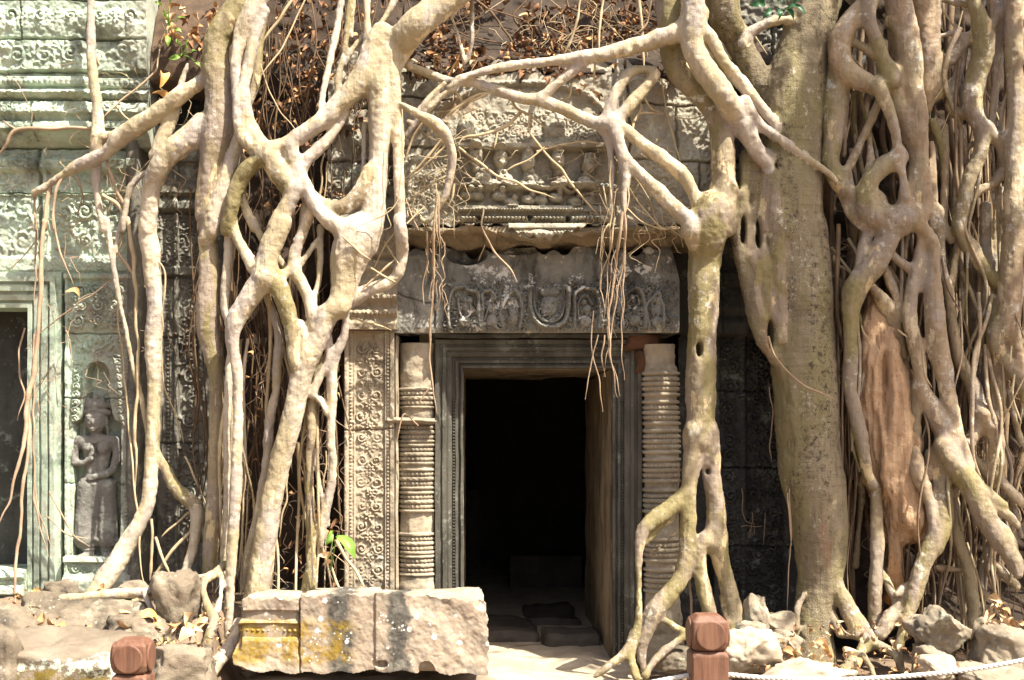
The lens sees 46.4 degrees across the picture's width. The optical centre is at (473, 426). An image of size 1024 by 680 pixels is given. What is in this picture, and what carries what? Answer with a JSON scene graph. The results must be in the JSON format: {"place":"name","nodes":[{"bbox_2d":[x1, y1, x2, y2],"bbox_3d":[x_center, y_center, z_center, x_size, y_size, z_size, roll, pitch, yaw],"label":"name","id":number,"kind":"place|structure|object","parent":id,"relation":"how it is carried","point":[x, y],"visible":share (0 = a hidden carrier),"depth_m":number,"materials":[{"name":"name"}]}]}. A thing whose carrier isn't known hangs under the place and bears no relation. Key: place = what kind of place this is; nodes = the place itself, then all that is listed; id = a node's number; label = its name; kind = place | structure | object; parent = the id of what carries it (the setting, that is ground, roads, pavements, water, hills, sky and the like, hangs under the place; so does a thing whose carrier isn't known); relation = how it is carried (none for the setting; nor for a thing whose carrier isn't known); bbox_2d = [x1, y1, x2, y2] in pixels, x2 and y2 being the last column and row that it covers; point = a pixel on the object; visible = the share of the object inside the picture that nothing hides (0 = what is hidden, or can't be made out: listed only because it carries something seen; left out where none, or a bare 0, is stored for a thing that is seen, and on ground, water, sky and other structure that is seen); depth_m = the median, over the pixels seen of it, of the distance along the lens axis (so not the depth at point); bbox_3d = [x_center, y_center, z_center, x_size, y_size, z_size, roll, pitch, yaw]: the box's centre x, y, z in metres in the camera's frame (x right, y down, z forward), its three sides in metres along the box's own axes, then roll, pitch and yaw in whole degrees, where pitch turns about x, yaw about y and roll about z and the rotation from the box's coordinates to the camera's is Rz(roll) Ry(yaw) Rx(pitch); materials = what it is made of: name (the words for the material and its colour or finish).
{"place":"outdoors","nodes":[
{"label":"outdoors","id":0,"kind":"place"},
{"bbox_2d":[325,530,355,569],"bbox_3d":[-0.818,0.763,7.308,0.182,0.248,0.083,0,0,26],"label":"seedling","id":1,"kind":"object","parent":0,"point":[347,542],"visible":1,"depth_m":7.31,"materials":[{"name":"green plant"}]},
{"bbox_2d":[318,552,331,563],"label":"fallen leaf","id":2,"kind":"object","parent":1,"relation":"hanging from","point":[326,555],"visible":1,"depth_m":7.37,"materials":[{"name":"plant"}]},
{"bbox_2d":[0,591,966,679],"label":"ground","id":3,"kind":"structure","parent":0,"point":[229,670],"depth_m":7.56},
{"bbox_2d":[0,624,23,679],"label":"stone","id":4,"kind":"object","parent":3,"relation":"on","point":[11,647],"visible":0.67,"depth_m":6.39,"materials":[{"name":"stone"}]},
{"bbox_2d":[0,601,44,629],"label":"stone","id":5,"kind":"object","parent":3,"relation":"on","point":[13,616],"visible":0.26,"depth_m":6.93,"materials":[{"name":"stone"}]},
{"bbox_2d":[37,612,44,624],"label":"fallen leaf","id":6,"kind":"object","parent":5,"relation":"on","point":[41,617],"visible":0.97,"depth_m":7.03,"materials":[{"name":"plant"}]},
{"bbox_2d":[42,579,83,593],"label":"stone","id":7,"kind":"object","parent":3,"relation":"on","point":[66,586],"visible":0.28,"depth_m":7.35,"materials":[{"name":"stone"}]},
{"bbox_2d":[11,625,137,679],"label":"stone","id":8,"kind":"object","parent":3,"relation":"on","point":[54,652],"visible":0.62,"depth_m":6.51,"materials":[{"name":"stone"}]},
{"bbox_2d":[21,591,147,629],"bbox_3d":[-2.353,1.186,7.236,0.800,0.335,0.524,4,-1,-8],"label":"stone","id":9,"kind":"object","parent":3,"relation":"on","point":[95,612],"visible":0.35,"depth_m":7.15,"materials":[{"name":"stone"}]},
{"bbox_2d":[47,619,54,624],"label":"fallen leaf","id":10,"kind":"object","parent":9,"relation":"on","point":[49,622],"visible":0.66,"depth_m":6.94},
{"bbox_2d":[53,621,65,626],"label":"fallen leaf","id":11,"kind":"object","parent":9,"relation":"on","point":[61,623],"visible":0.49,"depth_m":7.00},
{"bbox_2d":[117,609,130,614],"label":"fallen leaf","id":12,"kind":"object","parent":9,"relation":"on","point":[122,611],"visible":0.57,"depth_m":7.15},
{"bbox_2d":[118,580,148,601],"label":"stone","id":13,"kind":"object","parent":9,"relation":"on","point":[136,584],"visible":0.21,"depth_m":7.50,"materials":[{"name":"stone"}]},
{"bbox_2d":[8,586,230,651],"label":"leaf litter","id":14,"kind":"object","parent":3,"relation":"on","point":[162,640],"visible":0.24,"depth_m":7.02,"materials":[{"name":"plant"}]},
{"bbox_2d":[110,636,155,679],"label":"rail post","id":15,"kind":"object","parent":3,"relation":"on","point":[132,657],"visible":1,"depth_m":4.44,"materials":[{"name":"red wood"}]},
{"bbox_2d":[106,610,174,646],"bbox_3d":[-1.943,1.235,6.994,0.392,0.275,0.352,0,10,-30],"label":"stone","id":16,"kind":"object","parent":3,"relation":"on","point":[139,624],"visible":0.48,"depth_m":6.93,"materials":[{"name":"stone"}]},
{"bbox_2d":[139,608,157,621],"bbox_3d":[-1.906,1.127,7.008,0.150,0.100,0.076,19,25,-27],"label":"fallen leaf","id":17,"kind":"object","parent":16,"relation":"on","point":[147,612],"visible":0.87,"depth_m":7.00,"materials":[{"name":"plant"}]},
{"bbox_2d":[149,568,202,636],"bbox_3d":[-1.804,1.112,7.294,0.310,0.512,0.376,-4,7,-12],"label":"stone","id":18,"kind":"object","parent":3,"relation":"on","point":[176,594],"visible":0.65,"depth_m":7.12,"materials":[{"name":"stone"}]},
{"bbox_2d":[184,612,195,626],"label":"fallen leaf","id":19,"kind":"object","parent":18,"relation":"on","point":[187,616],"visible":0.97,"depth_m":7.08,"materials":[{"name":"plant"}]},
{"bbox_2d":[152,643,217,679],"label":"stone","id":20,"kind":"object","parent":3,"relation":"on","point":[183,661],"visible":0.75,"depth_m":6.69,"materials":[{"name":"stone"}]},
{"bbox_2d":[179,627,192,641],"bbox_3d":[-1.669,1.206,6.945,0.059,0.088,0.109,8,-13,22],"label":"fallen leaf","id":21,"kind":"object","parent":20,"relation":"on","point":[183,629],"visible":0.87,"depth_m":6.93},
{"bbox_2d":[177,628,195,642],"bbox_3d":[-1.646,1.220,6.912,0.118,0.096,0.065,7,33,-36],"label":"fallen leaf","id":22,"kind":"object","parent":20,"relation":"on","point":[186,633],"visible":0.96,"depth_m":6.89,"materials":[{"name":"plant"}]},
{"bbox_2d":[187,622,196,638],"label":"fallen leaf","id":23,"kind":"object","parent":20,"relation":"on","point":[189,625],"visible":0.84,"depth_m":6.97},
{"bbox_2d":[193,625,202,631],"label":"fallen leaf","id":24,"kind":"object","parent":20,"relation":"on","point":[197,628],"visible":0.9,"depth_m":6.96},
{"bbox_2d":[0,0,516,674],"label":"strangler fig","id":25,"kind":"object","parent":3,"relation":"on","point":[222,132],"visible":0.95,"depth_m":7.49,"materials":[{"name":"beige plant"}]},
{"bbox_2d":[65,287,79,296],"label":"fallen leaf","id":26,"kind":"object","parent":25,"relation":"hanging from","point":[76,290],"visible":1,"depth_m":7.76,"materials":[{"name":"plant"}]},
{"bbox_2d":[152,90,167,97],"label":"fallen leaf","id":27,"kind":"object","parent":25,"relation":"on","point":[162,93],"visible":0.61,"depth_m":7.73,"materials":[{"name":"plant"}]},
{"bbox_2d":[159,70,169,86],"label":"fallen leaf","id":28,"kind":"object","parent":25,"relation":"on","point":[164,78],"visible":1,"depth_m":7.77,"materials":[{"name":"plant"}]},
{"bbox_2d":[163,33,170,47],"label":"fallen leaf","id":29,"kind":"object","parent":25,"relation":"on","point":[166,34],"visible":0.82,"depth_m":7.92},
{"bbox_2d":[170,29,180,40],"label":"fallen leaf","id":30,"kind":"object","parent":29,"relation":"on","point":[172,35],"visible":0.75,"depth_m":7.91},
{"bbox_2d":[168,22,176,28],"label":"fallen leaf","id":31,"kind":"object","parent":30,"relation":"on","point":[174,25],"visible":0.74,"depth_m":7.92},
{"bbox_2d":[166,13,176,22],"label":"fallen leaf","id":32,"kind":"object","parent":31,"relation":"on","point":[172,16],"visible":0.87,"depth_m":7.95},
{"bbox_2d":[168,3,179,11],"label":"fallen leaf","id":33,"kind":"object","parent":32,"relation":"on","point":[171,5],"visible":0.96,"depth_m":7.96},
{"bbox_2d":[170,28,183,38],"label":"fallen leaf","id":34,"kind":"object","parent":30,"relation":"on","point":[176,35],"visible":1,"depth_m":7.90,"materials":[{"name":"plant"}]},
{"bbox_2d":[155,0,184,45],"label":"seedling","id":35,"kind":"object","parent":25,"relation":"on","point":[167,39],"visible":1,"depth_m":7.82,"materials":[{"name":"green plant"}]},
{"bbox_2d":[178,16,187,23],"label":"fallen leaf","id":36,"kind":"object","parent":25,"relation":"on","point":[185,19],"visible":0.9,"depth_m":7.94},
{"bbox_2d":[179,12,189,26],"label":"fallen leaf","id":37,"kind":"object","parent":36,"relation":"on","point":[187,16],"visible":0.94,"depth_m":7.96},
{"bbox_2d":[218,326,343,577],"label":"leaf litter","id":38,"kind":"object","parent":25,"relation":"on","point":[295,453],"visible":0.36,"depth_m":7.88,"materials":[{"name":"plant"}]},
{"bbox_2d":[302,44,310,54],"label":"fallen leaf","id":39,"kind":"object","parent":25,"relation":"on","point":[306,48],"visible":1,"depth_m":8.02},
{"bbox_2d":[331,518,339,527],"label":"fallen leaf","id":40,"kind":"object","parent":25,"relation":"on","point":[335,521],"visible":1,"depth_m":7.70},
{"bbox_2d":[240,669,496,679],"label":"stone","id":41,"kind":"object","parent":3,"relation":"on","point":[373,674],"visible":0.7,"depth_m":7.23,"materials":[{"name":"stone"}]},
{"bbox_2d":[232,587,488,674],"bbox_3d":[-0.675,1.234,7.287,1.541,0.514,0.552,0,0,0],"label":"carved block","id":42,"kind":"object","parent":41,"relation":"on","point":[444,631],"depth_m":7.03,"materials":[{"name":"stone"}]},
{"bbox_2d":[0,0,1003,679],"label":"stone temple","id":43,"kind":"structure","parent":3,"relation":"on","point":[522,482],"depth_m":8.02,"materials":[{"name":"beige stone"}]},
{"bbox_2d":[0,272,65,592],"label":"window frame","id":44,"kind":"structure","parent":43,"relation":"in","point":[16,288],"depth_m":8.07,"materials":[{"name":"stone"}]},
{"bbox_2d":[169,39,200,67],"bbox_3d":[-1.883,-2.429,7.803,0.210,0.192,0.080,0,0,0],"label":"seedling","id":45,"kind":"object","parent":43,"relation":"on","point":[174,57],"visible":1,"depth_m":7.78,"materials":[{"name":"green plant"}]},
{"bbox_2d":[150,0,260,100],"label":"soil","id":46,"kind":"structure","parent":43,"relation":"in","point":[175,68],"depth_m":8.06,"materials":[{"name":"brown soil"}]},
{"bbox_2d":[243,0,411,210],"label":"leaf litter","id":47,"kind":"object","parent":46,"relation":"on","point":[268,103],"visible":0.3,"depth_m":8.02,"materials":[{"name":"plant"}]},
{"bbox_2d":[306,28,314,41],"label":"fallen leaf","id":48,"kind":"object","parent":47,"relation":"on","point":[310,30],"visible":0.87,"depth_m":8.02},
{"bbox_2d":[317,41,326,48],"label":"fallen leaf","id":49,"kind":"object","parent":47,"relation":"on","point":[321,46],"visible":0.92,"depth_m":8.01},
{"label":"fallen leaf","id":50,"kind":"object","parent":47,"relation":"on","visible":0},
{"bbox_2d":[276,6,280,15],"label":"fallen leaf","id":51,"kind":"object","parent":50,"relation":"on","point":[278,10],"visible":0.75,"depth_m":8.01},
{"bbox_2d":[233,0,444,592],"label":"roots","id":52,"kind":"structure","parent":43,"relation":"in","point":[310,276],"depth_m":8.31,"materials":[{"name":"plant"}]},
{"bbox_2d":[401,0,772,75],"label":"soil","id":53,"kind":"structure","parent":43,"relation":"on","point":[488,21],"depth_m":8.16,"materials":[{"name":"soil"}]},
{"bbox_2d":[407,0,681,84],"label":"leaf litter","id":54,"kind":"object","parent":53,"relation":"on","point":[442,32],"visible":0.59,"depth_m":7.95,"materials":[{"name":"plant"}]},
{"bbox_2d":[452,60,461,67],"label":"fallen leaf","id":55,"kind":"object","parent":54,"relation":"on","point":[457,63],"visible":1,"depth_m":7.64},
{"bbox_2d":[519,12,528,20],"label":"fallen leaf","id":56,"kind":"object","parent":54,"relation":"on","point":[524,14],"visible":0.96,"depth_m":8.01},
{"bbox_2d":[551,39,557,50],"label":"fallen leaf","id":57,"kind":"object","parent":54,"relation":"on","point":[553,44],"visible":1,"depth_m":7.84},
{"bbox_2d":[833,0,1023,629],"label":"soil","id":58,"kind":"structure","parent":43,"relation":"in","point":[861,586],"depth_m":8.26,"materials":[{"name":"soil"}]},
{"bbox_2d":[404,0,904,679],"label":"strangler fig","id":59,"kind":"object","parent":3,"relation":"on","point":[770,118],"visible":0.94,"depth_m":7.46,"materials":[{"name":"beige plant"}]},
{"bbox_2d":[749,0,808,20],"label":"seedling","id":60,"kind":"object","parent":59,"relation":"attached to","point":[761,3],"visible":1,"depth_m":7.38,"materials":[{"name":"green plant"}]},
{"bbox_2d":[655,644,688,672],"bbox_3d":[1.251,1.447,7.450,0.259,0.156,0.247,0,0,0],"label":"stone","id":61,"kind":"object","parent":3,"relation":"on","point":[674,659],"visible":0.63,"depth_m":7.34,"materials":[{"name":"stone"}]},
{"bbox_2d":[685,612,729,679],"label":"rail post","id":62,"kind":"object","parent":3,"relation":"on","point":[707,634],"visible":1,"depth_m":4.43,"materials":[{"name":"red wood"}]},
{"bbox_2d":[653,673,689,679],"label":"rope","id":63,"kind":"object","parent":62,"relation":"attached to","point":[680,676],"visible":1,"depth_m":4.49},
{"bbox_2d":[729,657,1023,679],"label":"rope","id":64,"kind":"object","parent":62,"relation":"attached to","point":[908,675],"visible":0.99,"depth_m":4.53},
{"bbox_2d":[772,628,804,649],"bbox_3d":[1.941,1.314,7.394,0.207,0.149,0.209,23,-11,-28],"label":"stone","id":65,"kind":"object","parent":3,"relation":"on","point":[797,642],"visible":0.57,"depth_m":7.30,"materials":[{"name":"stone"}]},
{"bbox_2d":[769,611,795,630],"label":"stone","id":66,"kind":"object","parent":65,"relation":"on","point":[785,620],"visible":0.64,"depth_m":7.39,"materials":[{"name":"stone"}]},
{"bbox_2d":[756,656,857,679],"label":"stone","id":67,"kind":"object","parent":3,"relation":"on","point":[800,666],"visible":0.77,"depth_m":6.69,"materials":[{"name":"stone"}]},
{"bbox_2d":[724,626,782,678],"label":"stone","id":68,"kind":"object","parent":67,"relation":"on","point":[747,648],"visible":0.66,"depth_m":6.89,"materials":[{"name":"stone"}]},
{"bbox_2d":[791,648,802,656],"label":"fallen leaf","id":69,"kind":"object","parent":67,"relation":"on","point":[796,650],"visible":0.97,"depth_m":6.99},
{"bbox_2d":[782,645,796,656],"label":"fallen leaf","id":70,"kind":"object","parent":69,"relation":"on","point":[788,649],"visible":0.87,"depth_m":7.00,"materials":[{"name":"plant"}]},
{"bbox_2d":[808,653,816,660],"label":"fallen leaf","id":71,"kind":"object","parent":67,"relation":"on","point":[814,656],"visible":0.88,"depth_m":7.00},
{"bbox_2d":[808,641,817,648],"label":"fallen leaf","id":72,"kind":"object","parent":67,"relation":"on","point":[812,643],"visible":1,"depth_m":7.00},
{"label":"fallen leaf","id":73,"kind":"object","parent":67,"relation":"on","visible":0},
{"bbox_2d":[817,643,829,652],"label":"fallen leaf","id":74,"kind":"object","parent":73,"relation":"on","point":[825,644],"visible":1,"depth_m":6.99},
{"bbox_2d":[823,646,832,659],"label":"fallen leaf","id":75,"kind":"object","parent":73,"relation":"on","point":[831,653],"visible":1,"depth_m":7.00,"materials":[{"name":"plant"}]},
{"bbox_2d":[815,638,827,649],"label":"fallen leaf","id":76,"kind":"object","parent":75,"relation":"on","point":[821,641],"visible":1,"depth_m":7.00,"materials":[{"name":"plant"}]},
{"bbox_2d":[844,651,855,660],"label":"fallen leaf","id":77,"kind":"object","parent":3,"relation":"on","point":[848,653],"visible":1,"depth_m":7.00,"materials":[{"name":"plant"}]},
{"bbox_2d":[842,646,858,661],"bbox_3d":[2.196,1.330,7.000,0.078,0.096,0.053,35,29,0],"label":"fallen leaf","id":78,"kind":"object","parent":77,"relation":"on","point":[845,649],"visible":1,"depth_m":7.00,"materials":[{"name":"plant"}]},
{"bbox_2d":[853,657,862,668],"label":"fallen leaf","id":79,"kind":"object","parent":3,"relation":"on","point":[859,660],"visible":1,"depth_m":6.99,"materials":[{"name":"plant"}]},
{"bbox_2d":[753,620,1021,674],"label":"leaf litter","id":80,"kind":"object","parent":3,"relation":"on","point":[894,668],"visible":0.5,"depth_m":7.11,"materials":[{"name":"plant"}]},
{"bbox_2d":[773,632,788,653],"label":"stone","id":81,"kind":"object","parent":80,"relation":"on","point":[782,637],"visible":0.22,"depth_m":7.21,"materials":[{"name":"stone"}]},
{"bbox_2d":[735,620,765,628],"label":"stone","id":82,"kind":"object","parent":81,"relation":"on","point":[753,624],"visible":0.3,"depth_m":7.28,"materials":[{"name":"stone"}]},
{"bbox_2d":[742,593,769,628],"bbox_3d":[1.766,1.180,7.457,0.150,0.273,0.196,6,-2,-20],"label":"stone","id":83,"kind":"object","parent":81,"relation":"on","point":[754,607],"visible":0.59,"depth_m":7.41,"materials":[{"name":"stone"}]},
{"bbox_2d":[821,0,1023,673],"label":"strangler fig","id":84,"kind":"object","parent":3,"relation":"on","point":[890,400],"visible":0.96,"depth_m":7.49,"materials":[{"name":"beige plant"}]},
{"bbox_2d":[911,643,953,672],"bbox_3d":[2.717,1.393,7.104,0.248,0.201,0.276,14,2,10],"label":"stone","id":85,"kind":"object","parent":3,"relation":"on","point":[918,648],"visible":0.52,"depth_m":7.04,"materials":[{"name":"stone"}]},
{"bbox_2d":[902,604,975,656],"bbox_3d":[2.771,1.229,7.143,0.368,0.278,0.325,32,-5,-8],"label":"stone","id":86,"kind":"object","parent":85,"relation":"on","point":[937,626],"visible":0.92,"depth_m":7.06,"materials":[{"name":"stone"}]},
{"bbox_2d":[913,653,957,679],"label":"stone","id":87,"kind":"object","parent":3,"relation":"on","point":[936,662],"visible":0.76,"depth_m":6.90,"materials":[{"name":"stone"}]},
{"bbox_2d":[956,661,1023,679],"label":"stone","id":88,"kind":"object","parent":3,"relation":"on","point":[1008,673],"visible":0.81,"depth_m":6.74,"materials":[{"name":"stone"}]},
{"bbox_2d":[967,617,1023,669],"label":"stone","id":89,"kind":"object","parent":3,"relation":"on","point":[989,643],"visible":0.62,"depth_m":6.91,"materials":[{"name":"stone"}]},
{"bbox_2d":[984,609,994,624],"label":"fallen leaf","id":90,"kind":"object","parent":89,"relation":"on","point":[987,618],"visible":1,"depth_m":6.99,"materials":[{"name":"plant"}]},
{"bbox_2d":[991,619,999,623],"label":"fallen leaf","id":91,"kind":"object","parent":89,"relation":"on","point":[994,621],"visible":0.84,"depth_m":7.01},
{"bbox_2d":[989,604,1007,615],"bbox_3d":[3.062,1.086,6.998,0.110,0.090,0.060,-15,-3,8],"label":"fallen leaf","id":92,"kind":"object","parent":89,"relation":"on","point":[992,606],"visible":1,"depth_m":7.01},
{"bbox_2d":[987,593,1003,603],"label":"fallen leaf","id":93,"kind":"object","parent":92,"relation":"on","point":[994,597],"visible":1,"depth_m":6.99,"materials":[{"name":"plant"}]},
{"bbox_2d":[993,602,1000,613],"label":"fallen leaf","id":94,"kind":"object","parent":92,"relation":"on","point":[996,609],"visible":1,"depth_m":7.00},
{"bbox_2d":[998,610,1006,617],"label":"fallen leaf","id":95,"kind":"object","parent":89,"relation":"on","point":[1002,613],"visible":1,"depth_m":6.99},
{"bbox_2d":[998,618,1009,625],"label":"fallen leaf","id":96,"kind":"object","parent":89,"relation":"on","point":[1005,621],"visible":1,"depth_m":6.99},
{"bbox_2d":[1008,619,1015,627],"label":"fallen leaf","id":97,"kind":"object","parent":89,"relation":"on","point":[1012,622],"visible":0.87,"depth_m":6.99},
{"label":"fallen leaf","id":98,"kind":"object","parent":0,"visible":0},
{"bbox_2d":[168,622,180,627],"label":"fallen leaf","id":99,"kind":"object","parent":98,"relation":"on","point":[170,625],"visible":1,"depth_m":6.96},
{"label":"fallen leaf","id":100,"kind":"object","parent":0,"visible":0},
{"bbox_2d":[194,617,207,632],"bbox_3d":[-1.599,1.160,7.007,0.053,0.115,0.068,34,-27,9],"label":"fallen leaf","id":101,"kind":"object","parent":100,"relation":"on","point":[204,620],"visible":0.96,"depth_m":7.00,"materials":[{"name":"plant"}]},
{"label":"fallen leaf","id":102,"kind":"object","parent":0,"visible":0},
{"bbox_2d":[1000,607,1010,616],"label":"fallen leaf","id":103,"kind":"object","parent":102,"relation":"on","point":[1007,609],"visible":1,"depth_m":7.00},
{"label":"fallen leaf","id":104,"kind":"object","parent":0,"visible":0},
{"bbox_2d":[820,651,828,660],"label":"fallen leaf","id":105,"kind":"object","parent":104,"relation":"on","point":[823,653],"visible":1,"depth_m":7.00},
{"label":"fallen leaf","id":106,"kind":"object","parent":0,"visible":0},
{"bbox_2d":[118,620,130,627],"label":"fallen leaf","id":107,"kind":"object","parent":106,"relation":"on","point":[121,624],"visible":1,"depth_m":6.87,"materials":[{"name":"plant"}]},
{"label":"fallen leaf","id":108,"kind":"object","parent":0,"visible":0},
{"bbox_2d":[192,34,201,43],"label":"fallen leaf","id":109,"kind":"object","parent":108,"relation":"on","point":[196,39],"visible":1,"depth_m":7.90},
{"label":"fallen leaf","id":110,"kind":"object","parent":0,"visible":0},
{"bbox_2d":[188,37,193,48],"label":"fallen leaf","id":111,"kind":"object","parent":110,"relation":"on","point":[191,46],"visible":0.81,"depth_m":7.88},
{"bbox_2d":[188,28,199,37],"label":"fallen leaf","id":112,"kind":"object","parent":111,"relation":"on","point":[196,33],"visible":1,"depth_m":7.93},
{"bbox_2d":[192,23,203,36],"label":"fallen leaf","id":113,"kind":"object","parent":112,"relation":"on","point":[196,27],"visible":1,"depth_m":7.92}
]}

